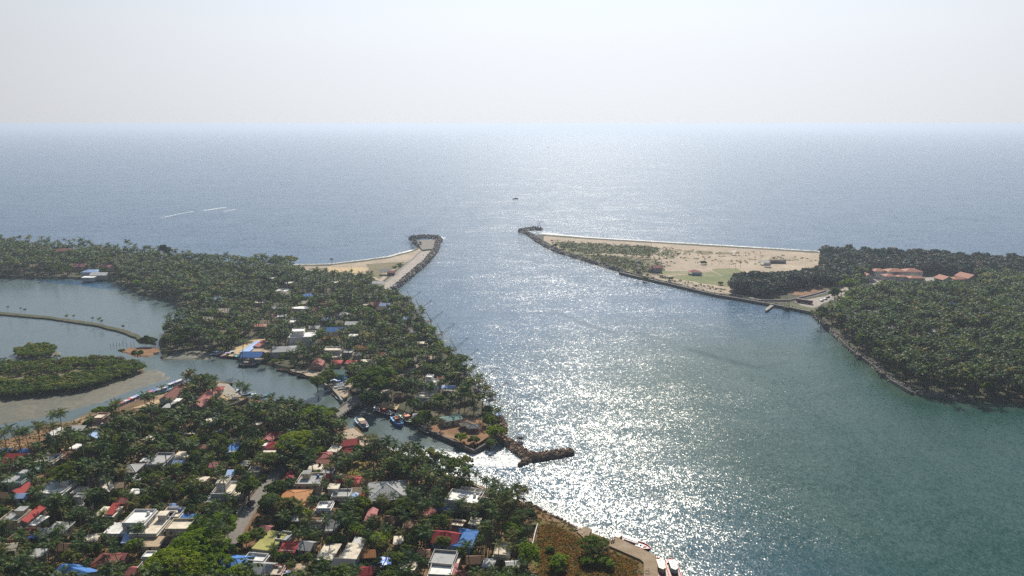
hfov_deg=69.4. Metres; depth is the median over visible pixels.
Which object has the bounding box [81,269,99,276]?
house
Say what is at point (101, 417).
house
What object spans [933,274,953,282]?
house
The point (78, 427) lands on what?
house
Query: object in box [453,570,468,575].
house
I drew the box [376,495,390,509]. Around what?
coconut palm
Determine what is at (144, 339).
bush
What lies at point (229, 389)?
house
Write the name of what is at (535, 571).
grass
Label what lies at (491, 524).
coconut palm
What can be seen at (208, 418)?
house
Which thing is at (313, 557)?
coconut palm
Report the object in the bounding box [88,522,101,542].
coconut palm
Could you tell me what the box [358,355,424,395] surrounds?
road
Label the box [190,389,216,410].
fish shed
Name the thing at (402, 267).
road
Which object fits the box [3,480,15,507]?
coconut palm
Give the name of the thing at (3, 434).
coconut palm
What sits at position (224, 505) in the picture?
mango tree
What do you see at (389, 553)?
coconut palm
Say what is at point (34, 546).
bush
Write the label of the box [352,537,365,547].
house
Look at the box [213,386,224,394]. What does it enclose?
house
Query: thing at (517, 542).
coconut palm
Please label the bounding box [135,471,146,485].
mango tree
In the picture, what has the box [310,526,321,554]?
coconut palm
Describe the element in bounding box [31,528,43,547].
coconut palm
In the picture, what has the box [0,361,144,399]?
island ground
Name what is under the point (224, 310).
house
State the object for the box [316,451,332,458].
house
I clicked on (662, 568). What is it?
work boat
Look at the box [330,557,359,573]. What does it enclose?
house
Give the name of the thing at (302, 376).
open boat
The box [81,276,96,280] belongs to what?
house
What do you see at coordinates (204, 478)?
house
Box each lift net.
[435,323,460,335]
[479,368,503,384]
[487,382,511,399]
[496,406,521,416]
[514,427,523,441]
[783,296,792,309]
[851,343,862,358]
[875,360,886,376]
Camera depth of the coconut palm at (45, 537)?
254.99 m
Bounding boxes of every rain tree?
[138,545,208,575]
[166,527,231,560]
[176,552,233,575]
[186,512,238,539]
[273,429,320,451]
[291,445,324,459]
[293,406,333,424]
[316,417,335,427]
[344,377,375,394]
[347,361,371,369]
[352,365,400,390]
[353,306,373,318]
[373,357,406,369]
[390,346,421,357]
[413,324,436,336]
[577,535,609,554]
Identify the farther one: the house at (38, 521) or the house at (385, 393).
the house at (385, 393)
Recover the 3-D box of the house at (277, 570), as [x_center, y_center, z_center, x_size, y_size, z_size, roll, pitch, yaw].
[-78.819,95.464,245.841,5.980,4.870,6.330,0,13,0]
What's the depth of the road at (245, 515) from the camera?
292.69 m
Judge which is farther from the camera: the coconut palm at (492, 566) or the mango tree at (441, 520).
the mango tree at (441, 520)
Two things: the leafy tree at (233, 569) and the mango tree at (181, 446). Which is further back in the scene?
the mango tree at (181, 446)
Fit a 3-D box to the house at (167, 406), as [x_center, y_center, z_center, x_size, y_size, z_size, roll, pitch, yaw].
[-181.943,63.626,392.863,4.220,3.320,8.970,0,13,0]
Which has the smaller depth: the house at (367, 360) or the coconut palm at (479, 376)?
the coconut palm at (479, 376)
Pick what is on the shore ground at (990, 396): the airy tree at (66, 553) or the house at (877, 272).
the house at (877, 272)
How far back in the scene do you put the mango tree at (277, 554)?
254.06 m
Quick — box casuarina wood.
[727,244,1023,296]
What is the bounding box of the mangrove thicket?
[0,253,1009,416]
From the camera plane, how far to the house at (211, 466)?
322.73 m
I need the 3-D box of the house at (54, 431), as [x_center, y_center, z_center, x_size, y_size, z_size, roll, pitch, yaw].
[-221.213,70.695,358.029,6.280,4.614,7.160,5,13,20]
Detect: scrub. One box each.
[0,243,1019,549]
[551,240,679,272]
[593,255,649,271]
[667,249,815,263]
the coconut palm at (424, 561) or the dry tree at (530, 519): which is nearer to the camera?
the coconut palm at (424, 561)
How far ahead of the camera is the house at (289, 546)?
260.29 m
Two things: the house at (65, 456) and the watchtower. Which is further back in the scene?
the watchtower
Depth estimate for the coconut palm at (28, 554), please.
242.89 m
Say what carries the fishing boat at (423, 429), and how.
on the water
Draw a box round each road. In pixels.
[225,423,325,543]
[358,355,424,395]
[375,250,430,289]
[384,251,421,282]
[762,284,847,301]
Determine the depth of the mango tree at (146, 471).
311.85 m
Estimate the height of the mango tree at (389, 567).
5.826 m
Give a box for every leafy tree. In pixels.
[91,406,108,413]
[118,511,131,520]
[122,538,142,554]
[224,562,251,575]
[228,451,245,463]
[236,531,253,546]
[296,508,313,517]
[342,521,364,539]
[354,495,372,508]
[364,532,387,549]
[499,521,522,540]
[517,542,539,568]
[837,296,855,303]
[839,278,858,288]
[844,288,864,296]
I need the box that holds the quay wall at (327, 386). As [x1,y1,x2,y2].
[324,383,344,403]
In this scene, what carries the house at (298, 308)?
on the headland ground at (402, 408)
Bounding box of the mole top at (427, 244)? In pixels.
[417,240,434,249]
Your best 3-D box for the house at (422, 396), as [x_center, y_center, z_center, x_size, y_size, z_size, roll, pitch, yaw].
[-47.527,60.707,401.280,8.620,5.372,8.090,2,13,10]
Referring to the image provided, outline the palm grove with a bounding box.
[0,234,1023,575]
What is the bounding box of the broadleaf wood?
[0,240,1023,533]
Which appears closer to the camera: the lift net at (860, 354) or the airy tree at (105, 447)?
the airy tree at (105, 447)
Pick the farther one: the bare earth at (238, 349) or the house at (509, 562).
the bare earth at (238, 349)
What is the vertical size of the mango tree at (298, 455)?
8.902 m
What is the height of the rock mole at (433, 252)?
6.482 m
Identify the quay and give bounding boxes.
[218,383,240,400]
[609,537,657,575]
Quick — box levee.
[0,312,155,343]
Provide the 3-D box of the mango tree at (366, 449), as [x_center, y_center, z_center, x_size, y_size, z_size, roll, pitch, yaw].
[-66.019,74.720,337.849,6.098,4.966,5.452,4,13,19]
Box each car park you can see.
[795,287,848,307]
[869,277,933,284]
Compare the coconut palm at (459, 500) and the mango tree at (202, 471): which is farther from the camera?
the mango tree at (202, 471)
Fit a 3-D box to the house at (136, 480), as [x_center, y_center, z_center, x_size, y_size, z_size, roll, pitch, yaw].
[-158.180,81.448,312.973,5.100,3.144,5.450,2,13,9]
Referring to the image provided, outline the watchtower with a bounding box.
[636,260,641,271]
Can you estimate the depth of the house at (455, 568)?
245.03 m
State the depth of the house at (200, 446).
341.54 m
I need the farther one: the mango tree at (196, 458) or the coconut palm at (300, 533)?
the mango tree at (196, 458)
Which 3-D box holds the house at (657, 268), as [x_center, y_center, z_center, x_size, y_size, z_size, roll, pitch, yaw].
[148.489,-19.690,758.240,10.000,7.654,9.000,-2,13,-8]
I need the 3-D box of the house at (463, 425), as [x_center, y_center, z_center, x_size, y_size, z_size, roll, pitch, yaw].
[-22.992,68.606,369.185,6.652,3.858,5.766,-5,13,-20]
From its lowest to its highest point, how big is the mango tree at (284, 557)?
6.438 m
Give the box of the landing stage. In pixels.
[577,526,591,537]
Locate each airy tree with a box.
[0,506,10,517]
[32,477,46,484]
[32,564,55,575]
[57,548,81,563]
[78,442,99,456]
[79,521,94,533]
[97,443,113,451]
[143,470,167,491]
[145,444,156,451]
[180,475,199,487]
[188,449,201,455]
[290,528,301,540]
[330,564,351,575]
[374,541,390,552]
[382,569,395,575]
[388,553,404,565]
[411,456,431,478]
[417,447,439,461]
[436,457,465,485]
[456,455,473,475]
[498,565,522,575]
[511,484,520,495]
[811,311,825,324]
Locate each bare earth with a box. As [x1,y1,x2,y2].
[0,429,49,449]
[134,399,159,407]
[223,339,264,355]
[226,399,246,406]
[234,545,253,555]
[276,532,313,562]
[291,369,320,375]
[329,377,352,398]
[343,428,369,445]
[376,402,398,409]
[397,539,429,567]
[428,417,488,445]
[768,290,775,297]
[789,286,827,295]
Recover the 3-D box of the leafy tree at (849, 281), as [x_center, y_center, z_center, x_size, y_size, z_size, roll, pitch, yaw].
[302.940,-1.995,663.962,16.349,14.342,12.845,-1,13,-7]
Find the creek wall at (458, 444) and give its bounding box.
[412,424,489,454]
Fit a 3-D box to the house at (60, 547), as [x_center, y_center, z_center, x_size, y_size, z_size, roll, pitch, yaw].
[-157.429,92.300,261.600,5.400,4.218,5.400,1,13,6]
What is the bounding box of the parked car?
[246,500,254,505]
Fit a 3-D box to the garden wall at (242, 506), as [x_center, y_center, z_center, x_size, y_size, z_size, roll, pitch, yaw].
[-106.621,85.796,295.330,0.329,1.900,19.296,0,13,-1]
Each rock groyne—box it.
[493,433,574,461]
[518,455,534,466]
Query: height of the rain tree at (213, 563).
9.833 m
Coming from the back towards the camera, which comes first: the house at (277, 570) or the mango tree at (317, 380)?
the mango tree at (317, 380)
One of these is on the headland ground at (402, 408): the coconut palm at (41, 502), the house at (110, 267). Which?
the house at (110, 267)
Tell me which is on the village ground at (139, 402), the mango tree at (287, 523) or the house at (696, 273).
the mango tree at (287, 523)
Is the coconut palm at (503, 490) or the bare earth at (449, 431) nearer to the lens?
the coconut palm at (503, 490)
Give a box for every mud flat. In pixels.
[0,370,169,424]
[122,347,159,356]
[161,351,215,360]
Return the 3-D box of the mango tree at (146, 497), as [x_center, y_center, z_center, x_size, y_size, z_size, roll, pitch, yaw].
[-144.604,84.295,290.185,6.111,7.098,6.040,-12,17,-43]
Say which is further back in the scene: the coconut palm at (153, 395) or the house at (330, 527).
the coconut palm at (153, 395)
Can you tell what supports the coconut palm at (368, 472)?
on the village ground at (139, 402)
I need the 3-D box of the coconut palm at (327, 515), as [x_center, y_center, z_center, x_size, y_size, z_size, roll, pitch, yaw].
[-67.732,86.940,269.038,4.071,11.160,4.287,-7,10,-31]
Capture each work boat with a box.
[613,533,650,550]
[656,557,669,575]
[666,558,681,575]
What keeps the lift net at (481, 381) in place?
in the water
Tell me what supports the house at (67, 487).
on the village ground at (139, 402)
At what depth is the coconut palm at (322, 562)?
242.68 m
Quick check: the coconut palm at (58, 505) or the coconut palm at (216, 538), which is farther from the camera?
the coconut palm at (58, 505)
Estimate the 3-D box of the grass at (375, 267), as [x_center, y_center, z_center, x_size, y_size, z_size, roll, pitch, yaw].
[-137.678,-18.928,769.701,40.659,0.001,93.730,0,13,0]
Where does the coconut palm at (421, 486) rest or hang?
on the village ground at (139, 402)
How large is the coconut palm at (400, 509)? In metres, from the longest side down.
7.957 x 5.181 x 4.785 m
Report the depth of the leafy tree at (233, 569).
240.62 m
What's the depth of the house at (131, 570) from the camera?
246.17 m
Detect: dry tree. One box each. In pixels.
[31,452,40,459]
[130,570,140,575]
[175,474,190,483]
[176,500,187,506]
[204,479,216,485]
[259,514,274,524]
[265,464,275,473]
[332,468,345,474]
[357,434,368,443]
[357,479,369,487]
[373,563,382,574]
[435,418,446,429]
[504,507,518,517]
[514,504,527,511]
[521,516,533,523]
[528,504,539,511]
[589,542,609,554]
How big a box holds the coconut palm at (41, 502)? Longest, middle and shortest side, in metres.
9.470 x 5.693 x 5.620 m
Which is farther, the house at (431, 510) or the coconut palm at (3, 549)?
the house at (431, 510)
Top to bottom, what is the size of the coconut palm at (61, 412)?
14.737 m
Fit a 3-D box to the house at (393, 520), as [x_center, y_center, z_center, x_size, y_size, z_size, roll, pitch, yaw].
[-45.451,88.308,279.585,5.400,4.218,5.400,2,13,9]
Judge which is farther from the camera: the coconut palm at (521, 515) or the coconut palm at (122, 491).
the coconut palm at (122, 491)
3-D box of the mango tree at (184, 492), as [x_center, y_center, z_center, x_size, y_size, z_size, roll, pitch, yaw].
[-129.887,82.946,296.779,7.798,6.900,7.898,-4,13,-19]
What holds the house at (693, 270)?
on the shore ground at (990, 396)
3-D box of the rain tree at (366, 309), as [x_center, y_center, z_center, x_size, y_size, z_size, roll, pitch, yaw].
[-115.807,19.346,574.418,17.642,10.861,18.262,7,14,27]
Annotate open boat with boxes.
[276,369,291,371]
[288,371,314,374]
[297,375,312,377]
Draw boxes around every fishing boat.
[159,387,172,394]
[210,351,225,355]
[220,350,233,357]
[238,358,254,366]
[355,414,368,430]
[373,403,394,416]
[390,415,403,426]
[399,410,411,424]
[419,423,429,434]
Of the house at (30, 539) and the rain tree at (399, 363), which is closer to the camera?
the house at (30, 539)
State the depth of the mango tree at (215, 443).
338.45 m
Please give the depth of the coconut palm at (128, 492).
285.11 m
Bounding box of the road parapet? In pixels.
[758,290,826,300]
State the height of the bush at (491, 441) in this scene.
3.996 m
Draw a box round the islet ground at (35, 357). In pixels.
[16,350,54,359]
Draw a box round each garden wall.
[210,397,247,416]
[236,491,253,514]
[532,523,537,543]
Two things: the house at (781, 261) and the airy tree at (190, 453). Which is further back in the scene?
the house at (781, 261)
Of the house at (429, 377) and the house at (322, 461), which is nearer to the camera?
the house at (322, 461)
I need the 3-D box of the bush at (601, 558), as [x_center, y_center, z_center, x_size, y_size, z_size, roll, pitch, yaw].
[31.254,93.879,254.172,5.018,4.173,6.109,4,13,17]
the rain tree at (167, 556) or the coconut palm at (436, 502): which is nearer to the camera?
the rain tree at (167, 556)
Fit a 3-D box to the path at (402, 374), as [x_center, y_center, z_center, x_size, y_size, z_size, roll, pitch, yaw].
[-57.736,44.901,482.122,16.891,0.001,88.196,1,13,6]
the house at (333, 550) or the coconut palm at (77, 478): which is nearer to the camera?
the house at (333, 550)
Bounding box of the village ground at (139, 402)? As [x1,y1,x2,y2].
[0,381,658,575]
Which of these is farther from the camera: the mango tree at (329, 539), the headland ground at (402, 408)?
the headland ground at (402, 408)
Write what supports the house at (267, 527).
on the village ground at (139, 402)
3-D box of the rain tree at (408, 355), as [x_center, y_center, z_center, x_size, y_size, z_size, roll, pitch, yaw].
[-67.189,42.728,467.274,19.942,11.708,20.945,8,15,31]
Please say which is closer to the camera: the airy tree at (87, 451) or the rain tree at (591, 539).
the rain tree at (591, 539)
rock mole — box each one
[390,237,442,289]
[408,234,442,239]
[411,238,421,246]
[518,226,542,230]
[518,230,623,271]
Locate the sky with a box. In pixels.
[0,0,1023,125]
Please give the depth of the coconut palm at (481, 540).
259.92 m
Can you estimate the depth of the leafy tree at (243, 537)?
264.19 m
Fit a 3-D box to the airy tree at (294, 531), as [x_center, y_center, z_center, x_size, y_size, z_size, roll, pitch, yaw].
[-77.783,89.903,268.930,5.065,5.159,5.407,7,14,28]
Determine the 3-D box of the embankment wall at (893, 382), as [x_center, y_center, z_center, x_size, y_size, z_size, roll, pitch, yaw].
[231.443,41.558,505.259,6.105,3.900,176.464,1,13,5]
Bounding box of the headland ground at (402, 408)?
[0,247,503,449]
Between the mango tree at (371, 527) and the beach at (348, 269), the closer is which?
the mango tree at (371, 527)
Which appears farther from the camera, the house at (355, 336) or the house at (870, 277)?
the house at (870, 277)
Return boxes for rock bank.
[399,293,480,395]
[489,415,507,433]
[533,504,577,528]
[620,270,805,308]
[810,310,975,402]
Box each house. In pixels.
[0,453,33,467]
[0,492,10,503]
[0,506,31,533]
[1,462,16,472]
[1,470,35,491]
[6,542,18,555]
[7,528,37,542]
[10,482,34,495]
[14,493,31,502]
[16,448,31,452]
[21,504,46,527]
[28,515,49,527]
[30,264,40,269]
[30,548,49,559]
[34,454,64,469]
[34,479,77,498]
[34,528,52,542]
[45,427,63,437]
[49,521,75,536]
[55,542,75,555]
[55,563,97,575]
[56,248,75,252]
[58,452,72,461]
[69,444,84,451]
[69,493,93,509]
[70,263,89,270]
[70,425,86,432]
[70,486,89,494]
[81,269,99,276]
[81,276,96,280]
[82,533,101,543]
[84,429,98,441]
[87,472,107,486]
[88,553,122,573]
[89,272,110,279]
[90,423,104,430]
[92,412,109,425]
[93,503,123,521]
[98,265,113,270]
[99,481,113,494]
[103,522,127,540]
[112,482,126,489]
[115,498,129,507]
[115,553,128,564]
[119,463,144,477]
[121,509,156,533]
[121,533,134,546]
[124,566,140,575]
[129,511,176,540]
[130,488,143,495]
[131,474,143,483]
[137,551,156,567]
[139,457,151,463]
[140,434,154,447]
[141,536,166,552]
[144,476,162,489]
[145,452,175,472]
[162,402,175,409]
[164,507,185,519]
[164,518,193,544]
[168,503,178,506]
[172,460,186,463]
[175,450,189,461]
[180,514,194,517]
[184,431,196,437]
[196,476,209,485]
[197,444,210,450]
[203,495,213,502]
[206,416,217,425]
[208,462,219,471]
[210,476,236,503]
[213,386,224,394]
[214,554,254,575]
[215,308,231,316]
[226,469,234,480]
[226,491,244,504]
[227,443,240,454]
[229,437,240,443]
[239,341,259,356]
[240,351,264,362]
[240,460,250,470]
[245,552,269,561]
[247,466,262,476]
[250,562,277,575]
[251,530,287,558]
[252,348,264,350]
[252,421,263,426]
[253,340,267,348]
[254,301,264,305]
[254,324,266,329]
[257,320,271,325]
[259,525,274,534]
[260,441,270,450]
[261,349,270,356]
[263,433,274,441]
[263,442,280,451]
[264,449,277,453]
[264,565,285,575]
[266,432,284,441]
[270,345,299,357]
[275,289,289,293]
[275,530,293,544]
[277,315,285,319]
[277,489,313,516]
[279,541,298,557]
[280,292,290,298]
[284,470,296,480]
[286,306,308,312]
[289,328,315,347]
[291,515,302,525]
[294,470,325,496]
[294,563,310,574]
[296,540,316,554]
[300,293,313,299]
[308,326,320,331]
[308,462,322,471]
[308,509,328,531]
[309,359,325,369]
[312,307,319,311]
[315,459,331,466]
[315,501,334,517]
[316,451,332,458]
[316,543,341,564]
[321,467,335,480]
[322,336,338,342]
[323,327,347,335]
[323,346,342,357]
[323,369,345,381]
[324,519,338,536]
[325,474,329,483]
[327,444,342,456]
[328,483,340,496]
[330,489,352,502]
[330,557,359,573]
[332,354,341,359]
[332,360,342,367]
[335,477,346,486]
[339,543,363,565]
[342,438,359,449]
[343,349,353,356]
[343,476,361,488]
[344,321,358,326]
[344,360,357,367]
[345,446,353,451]
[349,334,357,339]
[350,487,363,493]
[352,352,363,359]
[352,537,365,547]
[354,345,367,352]
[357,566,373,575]
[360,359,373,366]
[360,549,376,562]
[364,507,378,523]
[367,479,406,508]
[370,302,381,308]
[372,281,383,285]
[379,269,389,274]
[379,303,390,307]
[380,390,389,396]
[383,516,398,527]
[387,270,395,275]
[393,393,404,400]
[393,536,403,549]
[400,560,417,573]
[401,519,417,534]
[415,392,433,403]
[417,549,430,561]
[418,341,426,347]
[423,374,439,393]
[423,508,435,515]
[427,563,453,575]
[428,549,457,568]
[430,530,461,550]
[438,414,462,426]
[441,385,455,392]
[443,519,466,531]
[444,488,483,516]
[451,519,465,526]
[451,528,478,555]
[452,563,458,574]
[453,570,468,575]
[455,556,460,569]
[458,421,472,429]
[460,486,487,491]
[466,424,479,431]
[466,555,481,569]
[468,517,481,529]
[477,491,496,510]
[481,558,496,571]
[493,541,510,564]
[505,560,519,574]
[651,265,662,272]
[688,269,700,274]
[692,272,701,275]
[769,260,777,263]
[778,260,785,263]
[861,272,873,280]
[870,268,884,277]
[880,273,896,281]
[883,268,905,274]
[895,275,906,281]
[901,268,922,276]
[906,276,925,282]
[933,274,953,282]
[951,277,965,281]
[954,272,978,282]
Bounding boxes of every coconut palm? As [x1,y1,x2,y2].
[0,423,21,450]
[0,428,10,446]
[0,471,14,502]
[0,517,8,535]
[0,534,9,545]
[0,542,11,562]
[1,518,12,538]
[1,556,18,574]
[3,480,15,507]
[5,494,16,508]
[6,554,30,573]
[9,526,30,553]
[9,530,29,553]
[11,424,25,444]
[15,425,32,447]
[15,543,32,569]
[15,549,37,574]
[16,500,30,506]
[19,565,31,574]
[26,485,41,497]
[27,562,47,575]
[29,555,43,567]
[30,420,46,446]
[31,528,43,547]
[33,490,47,511]
[34,556,48,571]
[36,529,58,560]
[37,484,47,499]
[38,539,48,562]
[39,496,48,517]
[41,536,58,567]
[43,497,64,521]
[44,410,59,419]
[45,420,59,437]
[46,489,65,520]
[47,494,66,520]
[47,535,62,568]
[48,526,62,561]
[52,407,68,429]
[53,521,70,563]
[57,506,67,520]
[62,511,73,534]
[68,533,87,558]
[69,537,88,560]
[70,528,85,538]
[71,473,84,492]
[72,504,85,520]
[76,507,87,526]
[79,487,96,515]
[80,557,92,566]
[83,514,93,527]
[88,512,105,530]
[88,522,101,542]
[93,488,106,505]
[95,507,108,531]
[96,560,115,574]
[97,473,114,503]
[97,531,108,550]
[100,570,111,575]
[101,521,111,545]
[103,535,117,552]
[105,541,120,563]
[106,400,121,416]
[109,566,125,575]
[111,398,123,414]
[111,560,124,572]
[117,487,129,511]
[121,488,133,511]
[124,489,137,507]
[124,498,140,510]
[127,520,148,559]
[132,538,146,557]
[137,390,149,414]
[140,484,156,502]
[143,391,155,401]
[147,392,159,418]
[154,502,165,510]
[157,476,174,502]
[167,482,178,501]
[172,556,186,567]
[187,476,203,492]
[189,512,203,524]
[197,373,209,390]
[203,504,219,523]
[203,514,224,533]
[208,498,220,506]
[209,533,224,547]
[215,474,228,501]
[217,524,230,550]
[219,507,234,537]
[225,492,239,507]
[229,505,238,512]
[233,380,245,394]
[237,337,248,367]
[238,382,252,399]
[252,393,260,403]
[264,495,276,522]
[266,541,280,562]
[267,497,277,517]
[274,509,291,530]
[283,558,296,570]
[293,498,308,512]
[293,529,308,550]
[297,522,312,534]
[298,511,316,526]
[298,567,307,575]
[306,492,318,502]
[307,554,319,570]
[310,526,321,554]
[311,563,330,575]
[313,554,331,569]
[314,494,328,502]
[319,512,328,533]
[319,515,332,548]
[329,508,344,542]
[337,521,347,529]
[337,531,349,543]
[338,498,354,511]
[340,510,359,543]
[341,475,355,495]
[345,495,356,505]
[346,561,362,574]
[347,450,357,468]
[351,493,363,521]
[353,449,364,475]
[358,485,374,515]
[360,469,374,485]
[360,527,371,548]
[362,518,374,528]
[364,434,377,454]
[365,513,376,529]
[366,432,380,469]
[370,535,378,556]
[375,492,388,518]
[375,499,384,523]
[375,519,383,527]
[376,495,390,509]
[376,570,386,575]
[379,522,395,559]
[383,434,391,450]
[384,549,394,563]
[387,491,397,506]
[388,437,399,473]
[393,506,405,522]
[394,527,404,550]
[398,559,407,569]
[399,511,411,532]
[400,563,417,575]
[401,545,412,558]
[401,550,420,566]
[402,485,413,495]
[407,488,423,523]
[410,507,418,520]
[414,496,434,523]
[414,524,435,565]
[415,483,426,498]
[415,551,429,572]
[416,467,430,493]
[418,514,431,548]
[427,494,444,511]
[429,484,443,512]
[439,474,450,488]
[444,508,454,530]
[452,495,468,519]
[453,504,462,518]
[455,355,463,375]
[458,500,467,519]
[458,538,473,569]
[461,502,471,528]
[466,566,480,575]
[469,500,481,516]
[469,510,478,528]
[473,372,485,388]
[474,377,481,390]
[475,534,485,552]
[475,569,487,575]
[476,520,493,557]
[477,498,491,519]
[481,519,495,554]
[482,486,499,498]
[483,528,493,546]
[484,391,495,404]
[484,503,500,541]
[487,493,503,522]
[487,562,499,572]
[491,533,502,541]
[493,480,507,495]
[493,539,504,569]
[494,510,505,536]
[496,485,510,522]
[498,495,513,520]
[503,529,516,542]
[503,542,517,575]
[505,526,518,547]
[510,481,521,506]
[511,491,524,504]
[511,540,520,557]
[513,507,521,514]
[514,510,528,522]
[516,557,527,567]
[517,484,531,507]
[519,537,528,543]
[521,523,531,535]
[523,508,532,535]
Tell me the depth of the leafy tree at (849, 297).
597.64 m
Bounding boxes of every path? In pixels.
[235,479,279,543]
[288,473,343,525]
[397,338,437,376]
[648,275,756,298]
[669,270,722,276]
[673,279,736,291]
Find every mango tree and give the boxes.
[0,485,7,491]
[0,561,18,575]
[28,498,44,508]
[47,448,54,453]
[48,460,76,482]
[60,495,75,511]
[65,457,100,482]
[68,451,82,458]
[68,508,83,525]
[74,462,104,479]
[82,491,108,508]
[83,542,101,556]
[86,487,106,495]
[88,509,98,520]
[94,436,113,445]
[97,445,131,466]
[98,518,115,528]
[111,489,123,497]
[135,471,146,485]
[137,494,152,508]
[143,467,151,473]
[154,488,169,502]
[163,464,181,479]
[175,443,185,450]
[178,487,198,497]
[180,462,195,473]
[183,504,197,513]
[186,453,201,469]
[186,493,208,505]
[188,470,199,477]
[197,501,219,513]
[198,467,210,476]
[199,448,208,455]
[206,439,218,449]
[216,443,226,453]
[217,446,228,454]
[219,454,227,461]
[219,501,231,509]
[223,543,238,553]
[227,458,239,467]
[234,465,244,475]
[235,476,261,500]
[238,426,262,439]
[239,447,252,458]
[249,527,267,541]
[257,492,282,512]
[261,451,280,464]
[262,480,287,495]
[271,497,299,513]
[271,551,283,562]
[278,552,293,569]
[281,516,292,525]
[285,459,300,469]
[287,570,299,575]
[293,451,306,466]
[301,552,312,562]
[305,564,317,575]
[307,375,325,391]
[319,368,337,384]
[325,536,337,544]
[346,507,363,521]
[352,444,362,450]
[359,390,381,412]
[362,445,372,455]
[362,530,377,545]
[365,523,380,529]
[371,557,382,569]
[379,564,399,575]
[386,449,404,460]
[387,463,401,476]
[391,495,416,513]
[399,544,417,552]
[402,532,419,546]
[409,523,432,545]
[410,416,425,429]
[416,410,432,424]
[427,513,450,529]
[430,488,448,502]
[433,536,451,548]
[456,479,466,488]
[456,546,466,562]
[507,515,521,527]
[518,529,530,539]
[527,509,537,517]
[815,306,829,322]
[828,287,842,301]
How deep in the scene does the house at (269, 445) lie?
338.67 m
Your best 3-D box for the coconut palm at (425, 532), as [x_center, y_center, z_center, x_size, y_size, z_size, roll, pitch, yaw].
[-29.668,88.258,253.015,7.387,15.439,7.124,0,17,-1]
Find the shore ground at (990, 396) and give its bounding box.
[536,234,1023,405]
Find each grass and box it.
[346,455,374,478]
[366,262,403,278]
[530,520,642,575]
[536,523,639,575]
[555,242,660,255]
[564,250,664,274]
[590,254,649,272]
[657,271,691,274]
[659,249,672,255]
[673,268,741,286]
[695,251,713,254]
[712,268,732,274]
[717,252,731,254]
[783,303,814,310]
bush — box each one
[28,544,38,550]
[130,350,143,357]
[132,560,141,565]
[138,335,152,343]
[145,337,157,343]
[293,555,301,561]
[359,561,369,566]
[454,433,467,441]
[467,436,480,443]
[482,415,496,424]
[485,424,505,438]
[485,439,497,446]
[545,546,554,551]
[547,559,563,572]
[550,552,569,566]
[579,554,596,565]
[595,554,610,565]
[603,559,615,567]
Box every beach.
[300,249,422,280]
[328,267,365,274]
[544,236,818,293]
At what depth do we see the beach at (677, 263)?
834.71 m
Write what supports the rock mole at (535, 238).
in the water
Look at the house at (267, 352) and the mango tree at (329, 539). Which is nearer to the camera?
the mango tree at (329, 539)
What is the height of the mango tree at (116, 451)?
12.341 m
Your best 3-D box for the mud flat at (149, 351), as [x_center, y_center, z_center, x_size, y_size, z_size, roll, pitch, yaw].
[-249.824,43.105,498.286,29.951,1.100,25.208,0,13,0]
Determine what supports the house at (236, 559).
on the village ground at (139, 402)
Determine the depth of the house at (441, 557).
249.70 m
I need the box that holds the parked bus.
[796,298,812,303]
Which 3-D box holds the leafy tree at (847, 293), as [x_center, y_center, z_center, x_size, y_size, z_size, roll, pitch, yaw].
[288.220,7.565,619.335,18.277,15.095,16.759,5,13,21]
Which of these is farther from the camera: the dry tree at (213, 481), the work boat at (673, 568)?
the dry tree at (213, 481)
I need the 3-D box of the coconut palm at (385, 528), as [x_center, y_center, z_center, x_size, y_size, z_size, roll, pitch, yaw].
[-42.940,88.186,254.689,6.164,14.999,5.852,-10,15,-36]
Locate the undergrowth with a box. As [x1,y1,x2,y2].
[0,394,648,575]
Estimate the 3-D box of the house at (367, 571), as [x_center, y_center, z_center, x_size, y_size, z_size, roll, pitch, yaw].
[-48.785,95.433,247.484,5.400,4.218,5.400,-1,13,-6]
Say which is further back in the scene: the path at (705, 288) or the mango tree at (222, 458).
the path at (705, 288)
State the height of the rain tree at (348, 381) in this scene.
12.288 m
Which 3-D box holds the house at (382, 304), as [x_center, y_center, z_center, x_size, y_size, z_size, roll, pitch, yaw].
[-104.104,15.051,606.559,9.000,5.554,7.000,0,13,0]
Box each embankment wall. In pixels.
[619,272,811,313]
[814,314,912,394]
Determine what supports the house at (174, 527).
on the village ground at (139, 402)
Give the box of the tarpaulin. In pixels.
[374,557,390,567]
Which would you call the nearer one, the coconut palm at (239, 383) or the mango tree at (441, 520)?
the mango tree at (441, 520)
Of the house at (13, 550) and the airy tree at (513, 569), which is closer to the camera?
the airy tree at (513, 569)
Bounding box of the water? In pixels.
[0,126,1023,575]
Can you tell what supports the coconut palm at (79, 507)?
on the village ground at (139, 402)
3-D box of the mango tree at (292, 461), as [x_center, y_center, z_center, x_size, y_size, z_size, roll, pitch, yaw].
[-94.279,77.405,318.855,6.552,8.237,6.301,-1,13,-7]
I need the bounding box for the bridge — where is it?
[334,394,360,418]
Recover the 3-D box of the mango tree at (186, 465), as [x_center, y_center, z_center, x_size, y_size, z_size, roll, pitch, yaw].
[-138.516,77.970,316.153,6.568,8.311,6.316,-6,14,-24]
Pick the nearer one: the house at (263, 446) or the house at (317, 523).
the house at (317, 523)
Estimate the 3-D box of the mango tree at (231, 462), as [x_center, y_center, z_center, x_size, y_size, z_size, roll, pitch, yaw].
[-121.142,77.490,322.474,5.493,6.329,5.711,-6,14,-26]

